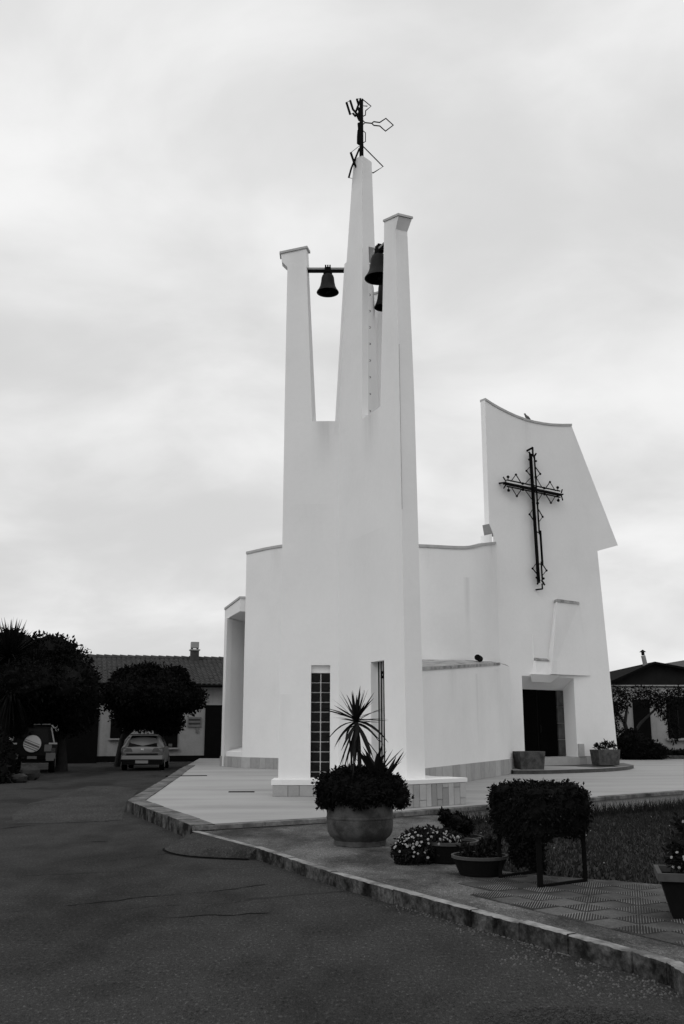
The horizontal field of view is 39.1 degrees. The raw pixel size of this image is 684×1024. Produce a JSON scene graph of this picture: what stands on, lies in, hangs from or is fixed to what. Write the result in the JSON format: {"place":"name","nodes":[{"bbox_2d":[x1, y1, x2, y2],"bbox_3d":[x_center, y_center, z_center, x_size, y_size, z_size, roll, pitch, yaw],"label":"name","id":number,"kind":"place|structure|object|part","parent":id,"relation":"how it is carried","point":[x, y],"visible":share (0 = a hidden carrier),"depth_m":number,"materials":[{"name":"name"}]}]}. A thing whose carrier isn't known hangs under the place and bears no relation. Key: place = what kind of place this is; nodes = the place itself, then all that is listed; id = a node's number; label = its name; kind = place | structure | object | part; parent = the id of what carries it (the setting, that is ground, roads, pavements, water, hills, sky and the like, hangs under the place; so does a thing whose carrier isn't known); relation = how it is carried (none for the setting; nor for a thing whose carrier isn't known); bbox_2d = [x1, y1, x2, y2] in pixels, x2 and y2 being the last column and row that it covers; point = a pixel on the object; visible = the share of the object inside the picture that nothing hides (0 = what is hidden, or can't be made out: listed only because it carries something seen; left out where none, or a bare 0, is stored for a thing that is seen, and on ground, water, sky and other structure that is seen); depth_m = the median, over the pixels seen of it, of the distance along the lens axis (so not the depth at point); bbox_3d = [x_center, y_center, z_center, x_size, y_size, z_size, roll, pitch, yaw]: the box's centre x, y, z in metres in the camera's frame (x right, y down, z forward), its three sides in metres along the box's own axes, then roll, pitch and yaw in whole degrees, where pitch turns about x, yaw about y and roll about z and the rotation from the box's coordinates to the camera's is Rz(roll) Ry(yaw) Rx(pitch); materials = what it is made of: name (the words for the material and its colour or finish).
{"place":"outdoors","nodes":[
{"label":"outdoors","id":0,"kind":"place"},
{"bbox_2d":[0,762,683,1023],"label":"asphalt road","id":1,"kind":"structure","parent":0,"point":[128,918],"depth_m":7.27,"materials":[{"name":"grey asphalt"}]},
{"bbox_2d":[0,724,24,783],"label":"dark bush","id":2,"kind":"object","parent":1,"relation":"on","point":[8,759],"visible":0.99,"depth_m":33.20,"materials":[{"name":"black plant"}]},
{"bbox_2d":[10,774,27,782],"bbox_3d":[-10.295,8.513,30.684,0.555,0.339,0.432,0,-13,0],"label":"rock","id":3,"kind":"object","parent":1,"relation":"on","point":[20,778],"visible":0.78,"depth_m":30.55,"materials":[{"name":"grey stone"}]},
{"bbox_2d":[0,617,56,738],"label":"palm","id":4,"kind":"object","parent":1,"relation":"on","point":[10,649],"visible":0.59,"depth_m":36.59,"materials":[{"name":"black plant"}]},
{"bbox_2d":[21,765,40,780],"bbox_3d":[-10.431,8.764,32.264,0.624,0.565,0.539,4,-14,-18],"label":"rock","id":5,"kind":"object","parent":1,"relation":"on","point":[31,772],"visible":0.8,"depth_m":32.12,"materials":[{"name":"grey stone"}]},
{"bbox_2d":[12,724,57,772],"bbox_3d":[-12.603,9.682,39.555,1.840,1.899,4.253,3,-13,-14],"label":"jeep","id":6,"kind":"object","parent":1,"relation":"on","point":[39,743],"visible":0.65,"depth_m":37.83,"materials":[{"name":"paint"}]},
{"bbox_3d":[-12.149,8.809,37.884,1.200,0.540,0.012,3,-13,-14],"label":"rear window","id":7,"kind":"part","parent":6,"relation":"part of","materials":[{"name":"black glass"}]},
{"bbox_3d":[-11.582,9.296,37.903,0.280,0.260,0.030,3,-13,-14],"label":"door panel","id":8,"kind":"part","parent":6,"relation":"part of","materials":[{"name":"silver metal"}]},
{"bbox_2d":[0,626,107,770],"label":"broad tree","id":9,"kind":"object","parent":1,"relation":"on","point":[69,700],"visible":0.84,"depth_m":38.36,"materials":[{"name":"black plant"}]},
{"bbox_2d":[13,786,138,823],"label":"worn asphalt","id":10,"kind":"structure","parent":1,"relation":"on","point":[94,803],"depth_m":20.65,"materials":[{"name":"grey asphalt"}]},
{"bbox_2d":[9,642,223,763],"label":"house","id":11,"kind":"structure","parent":1,"relation":"on","point":[199,736],"depth_m":51.17,"materials":[{"name":"concrete"}]},
{"bbox_2d":[66,716,98,762],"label":"door","id":12,"kind":"structure","parent":11,"relation":"in","point":[83,749],"depth_m":49.42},
{"bbox_2d":[108,718,122,739],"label":"window","id":13,"kind":"structure","parent":11,"relation":"in","point":[115,734],"depth_m":49.98,"materials":[{"name":"black glass"}]},
{"bbox_2d":[154,731,178,748],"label":"window","id":14,"kind":"structure","parent":11,"relation":"in","point":[173,740],"depth_m":50.64,"materials":[{"name":"black glass"}]},
{"bbox_2d":[204,705,221,757],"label":"door","id":15,"kind":"structure","parent":11,"relation":"in","point":[213,713],"depth_m":51.33,"materials":[{"name":"black wood"}]},
{"bbox_2d":[121,731,171,769],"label":"hatchback car","id":16,"kind":"object","parent":1,"relation":"on","point":[144,749],"visible":1,"depth_m":40.16,"materials":[{"name":"silver metal"}]},
{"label":"rear window","id":17,"kind":"part","parent":16,"relation":"part of","materials":[{"name":"black glass"}]},
{"bbox_2d":[99,660,209,766],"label":"spreading tree","id":18,"kind":"object","parent":1,"relation":"on","point":[150,697],"visible":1,"depth_m":43.79,"materials":[{"name":"black plant"}]},
{"bbox_2d":[165,832,255,859],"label":"asphalt ramp","id":19,"kind":"structure","parent":1,"relation":"on","point":[197,844],"depth_m":12.78,"materials":[{"name":"grey asphalt"}]},
{"bbox_2d":[386,905,679,1000],"bbox_3d":[1.122,3.334,7.450,0.786,0.010,3.793,6,-14,-23],"label":"kerb grit","id":20,"kind":"object","parent":1,"relation":"on","point":[585,976],"visible":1,"depth_m":6.65,"materials":[{"name":"grey gravel"}]},
{"bbox_2d":[476,1005,683,1023],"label":"gravel patch","id":21,"kind":"object","parent":1,"relation":"on","point":[588,1018],"visible":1,"depth_m":5.48,"materials":[{"name":"grey gravel"}]},
{"bbox_2d":[0,0,683,670],"label":"sky","id":22,"kind":"structure","parent":0,"point":[159,159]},
{"bbox_2d":[127,758,683,836],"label":"plaza","id":23,"kind":"structure","parent":0,"point":[184,806],"depth_m":21.68,"materials":[{"name":"grey concrete"}]},
{"bbox_2d":[166,775,206,776],"bbox_3d":[-4.950,8.397,30.599,1.300,0.030,0.160,3,-13,-12],"label":"drain grate","id":24,"kind":"object","parent":23,"relation":"on","point":[189,775],"visible":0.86,"depth_m":30.60,"materials":[{"name":"black metal"}]},
{"bbox_2d":[271,156,466,808],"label":"bell tower","id":25,"kind":"structure","parent":23,"relation":"on","point":[350,610],"depth_m":21.53,"materials":[{"name":"paint"}]},
{"bbox_2d":[307,265,343,296],"bbox_3d":[-0.370,-5.804,24.010,1.020,0.740,0.554,0,-13,0],"label":"bell","id":26,"kind":"object","parent":25,"relation":"attached to","point":[327,288],"visible":0.99,"depth_m":24.02,"materials":[{"name":"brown metal"}]},
{"bbox_2d":[346,98,393,178],"bbox_3d":[0.723,-9.177,23.766,1.249,2.185,0.286,3,-13,-13],"label":"spire cross","id":27,"kind":"object","parent":25,"relation":"on","point":[359,115],"visible":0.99,"depth_m":23.68,"materials":[{"name":"black metal"}]},
{"bbox_2d":[365,242,383,284],"bbox_3d":[0.850,-5.762,22.013,0.670,0.850,0.866,0,-13,0],"label":"bell","id":28,"kind":"object","parent":25,"relation":"attached to","point":[374,276],"visible":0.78,"depth_m":22.00,"materials":[{"name":"black metal"}]},
{"bbox_2d":[369,264,382,311],"bbox_3d":[0.995,-5.722,24.755,0.500,0.950,1.219,-12,-18,43],"label":"bell","id":29,"kind":"object","parent":25,"relation":"attached to","point":[378,306],"visible":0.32,"depth_m":24.71,"materials":[{"name":"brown metal"}]},
{"bbox_2d":[220,398,633,780],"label":"church","id":30,"kind":"structure","parent":23,"relation":"on","point":[513,659],"depth_m":36.33,"materials":[{"name":"paint"}]},
{"bbox_2d":[513,751,544,769],"bbox_3d":[6.350,8.441,32.692,0.918,0.600,0.718,3,-13,-12],"label":"stone trough","id":31,"kind":"object","parent":30,"relation":"on","point":[529,760],"visible":0.96,"depth_m":32.39,"materials":[{"name":"stone"}]},
{"bbox_2d":[499,447,562,589],"bbox_3d":[7.311,0.205,36.682,3.308,5.554,0.347,9,-16,-35],"label":"wall cross","id":32,"kind":"object","parent":30,"relation":"attached to","point":[532,488],"depth_m":36.66,"materials":[{"name":"black metal"}]},
{"bbox_2d":[522,689,557,756],"bbox_3d":[7.300,7.872,35.887,2.110,2.440,0.164,9,-16,-35],"label":"door","id":33,"kind":"structure","parent":30,"relation":"in","point":[539,706],"depth_m":35.98,"materials":[{"name":"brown wood"}]},
{"bbox_2d":[590,749,619,764],"bbox_3d":[9.750,9.083,35.622,0.938,0.560,0.598,4,-13,-18],"label":"stone trough","id":34,"kind":"object","parent":30,"relation":"on","point":[605,757],"visible":1,"depth_m":35.39,"materials":[{"name":"stone"}]},
{"bbox_2d":[593,739,617,749],"bbox_3d":[9.757,8.666,35.711,1.090,0.543,0.492,7,-15,-30],"label":"trough plant","id":35,"kind":"object","parent":34,"relation":"on","point":[607,744],"visible":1,"depth_m":35.66,"materials":[{"name":"grey plant"}]},
{"bbox_2d":[616,727,669,759],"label":"round bush","id":36,"kind":"object","parent":23,"relation":"on","point":[633,744],"visible":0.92,"depth_m":48.05,"materials":[{"name":"black plant"}]},
{"bbox_2d":[611,681,683,744],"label":"olive tree","id":37,"kind":"object","parent":23,"relation":"on","point":[661,700],"visible":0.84,"depth_m":49.23,"materials":[{"name":"plant"}]},
{"bbox_2d":[192,815,683,996],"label":"pavement","id":38,"kind":"structure","parent":0,"point":[633,927],"depth_m":8.71,"materials":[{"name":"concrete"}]},
{"bbox_2d":[326,802,393,846],"bbox_3d":[0.240,4.115,12.857,0.898,0.630,0.898,0,-13,0],"label":"round pot","id":39,"kind":"object","parent":38,"relation":"on","point":[365,827],"visible":0.69,"depth_m":12.49,"materials":[{"name":"concrete"}]},
{"bbox_2d":[319,689,387,772],"bbox_3d":[0.164,3.108,13.048,0.955,1.483,0.952,0,-13,0],"label":"yucca","id":40,"kind":"object","parent":39,"relation":"in","point":[356,730],"visible":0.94,"depth_m":13.04,"materials":[{"name":"black plant"}]},
{"bbox_2d":[311,763,413,811],"bbox_3d":[0.267,3.699,12.945,1.385,0.644,1.271,0,-13,0],"label":"pot shrub","id":41,"kind":"object","parent":39,"relation":"in","point":[360,788],"visible":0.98,"depth_m":12.57,"materials":[{"name":"black plant"}]},
{"bbox_2d":[355,745,406,777],"bbox_3d":[0.497,3.365,12.828,0.710,0.508,0.902,0,-13,0],"label":"agave","id":42,"kind":"object","parent":39,"relation":"in","point":[377,765],"visible":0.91,"depth_m":12.66,"materials":[{"name":"black plant"}]},
{"bbox_2d":[430,837,478,863],"bbox_3d":[1.240,3.921,11.127,0.694,0.240,0.694,0,-13,0],"label":"dark bowl","id":43,"kind":"object","parent":38,"relation":"on","point":[444,851],"visible":0.58,"depth_m":10.86,"materials":[{"name":"ceramic"}]},
{"bbox_2d":[390,824,464,865],"bbox_3d":[0.980,3.860,11.095,0.882,0.506,0.658,0,-13,0],"label":"daisy plant","id":44,"kind":"object","parent":43,"relation":"in","point":[411,847],"visible":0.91,"depth_m":10.93,"materials":[{"name":"black plant"}]},
{"bbox_2d":[464,834,481,839],"bbox_3d":[1.420,4.071,11.739,0.612,0.220,0.612,0,-13,0],"label":"pale rim bowl","id":45,"kind":"object","parent":38,"relation":"on","point":[474,836],"visible":0.1,"depth_m":11.91,"materials":[{"name":"grey ceramic"}]},
{"bbox_2d":[435,806,475,837],"bbox_3d":[1.405,3.824,11.851,0.512,0.392,0.386,0,-13,0],"label":"shrub","id":46,"kind":"object","parent":45,"relation":"in","point":[460,823],"visible":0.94,"depth_m":11.79,"materials":[{"name":"black plant"}]},
{"bbox_2d":[451,851,507,877],"bbox_3d":[1.440,3.691,10.051,0.592,0.210,0.592,0,-13,0],"label":"wide bowl","id":47,"kind":"object","parent":38,"relation":"on","point":[479,867],"visible":0.79,"depth_m":9.84,"materials":[{"name":"ceramic"}]},
{"bbox_2d":[456,835,502,857],"bbox_3d":[1.449,3.537,10.093,0.512,0.272,0.390,0,-13,0],"label":"bowl plant","id":48,"kind":"object","parent":47,"relation":"in","point":[483,848],"visible":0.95,"depth_m":10.09,"materials":[{"name":"black plant"}]},
{"bbox_2d":[497,830,587,887],"bbox_3d":[1.993,3.389,9.806,0.711,0.690,0.939,6,-14,-26],"label":"plant stand","id":49,"kind":"object","parent":38,"relation":"on","point":[539,866],"visible":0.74,"depth_m":9.56,"materials":[{"name":"black metal"}]},
{"bbox_2d":[486,778,594,874],"bbox_3d":[2.019,3.181,9.858,1.028,0.911,1.111,8,-15,-30],"label":"trailing plant","id":50,"kind":"object","parent":49,"relation":"on","point":[543,808],"visible":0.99,"depth_m":9.56,"materials":[{"name":"plant"}]},
{"bbox_2d":[653,865,683,919],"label":"square pot","id":51,"kind":"object","parent":38,"relation":"on","point":[672,883],"visible":1,"depth_m":7.69,"materials":[{"name":"ceramic"}]},
{"bbox_2d":[662,812,683,873],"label":"flowering plant","id":52,"kind":"object","parent":51,"relation":"in","point":[673,859],"visible":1,"depth_m":7.91,"materials":[{"name":"black plant"}]},
{"bbox_2d":[452,796,683,824],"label":"hedge","id":53,"kind":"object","parent":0,"point":[678,804],"depth_m":20.96,"materials":[{"name":"plant"}]},
{"bbox_2d":[470,808,683,883],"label":"lawn","id":54,"kind":"structure","parent":0,"point":[596,868],"depth_m":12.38,"materials":[{"name":"plant"}]},
{"bbox_2d":[666,755,683,758],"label":"verge","id":55,"kind":"structure","parent":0,"point":[676,756],"depth_m":49.48,"materials":[{"name":"soil"}]},
{"bbox_2d":[610,650,683,750],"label":"house","id":56,"kind":"structure","parent":55,"relation":"on","point":[659,675],"depth_m":53.01,"materials":[{"name":"grey concrete"}]},
{"bbox_2d":[632,700,651,738],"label":"door","id":57,"kind":"structure","parent":56,"relation":"in","point":[639,713],"depth_m":52.75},
{"bbox_2d":[666,697,683,739],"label":"window","id":58,"kind":"structure","parent":56,"relation":"in","point":[680,713],"depth_m":52.70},
{"bbox_2d":[665,746,683,754],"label":"hedge","id":59,"kind":"object","parent":55,"relation":"on","point":[680,751],"visible":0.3,"depth_m":51.88,"materials":[{"name":"black plant"}]},
{"label":"ground","id":60,"kind":"structure","parent":0,"visible":0},
{"bbox_2d":[666,660,683,666],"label":"house","id":61,"kind":"structure","parent":60,"relation":"on","point":[679,663],"depth_m":64.19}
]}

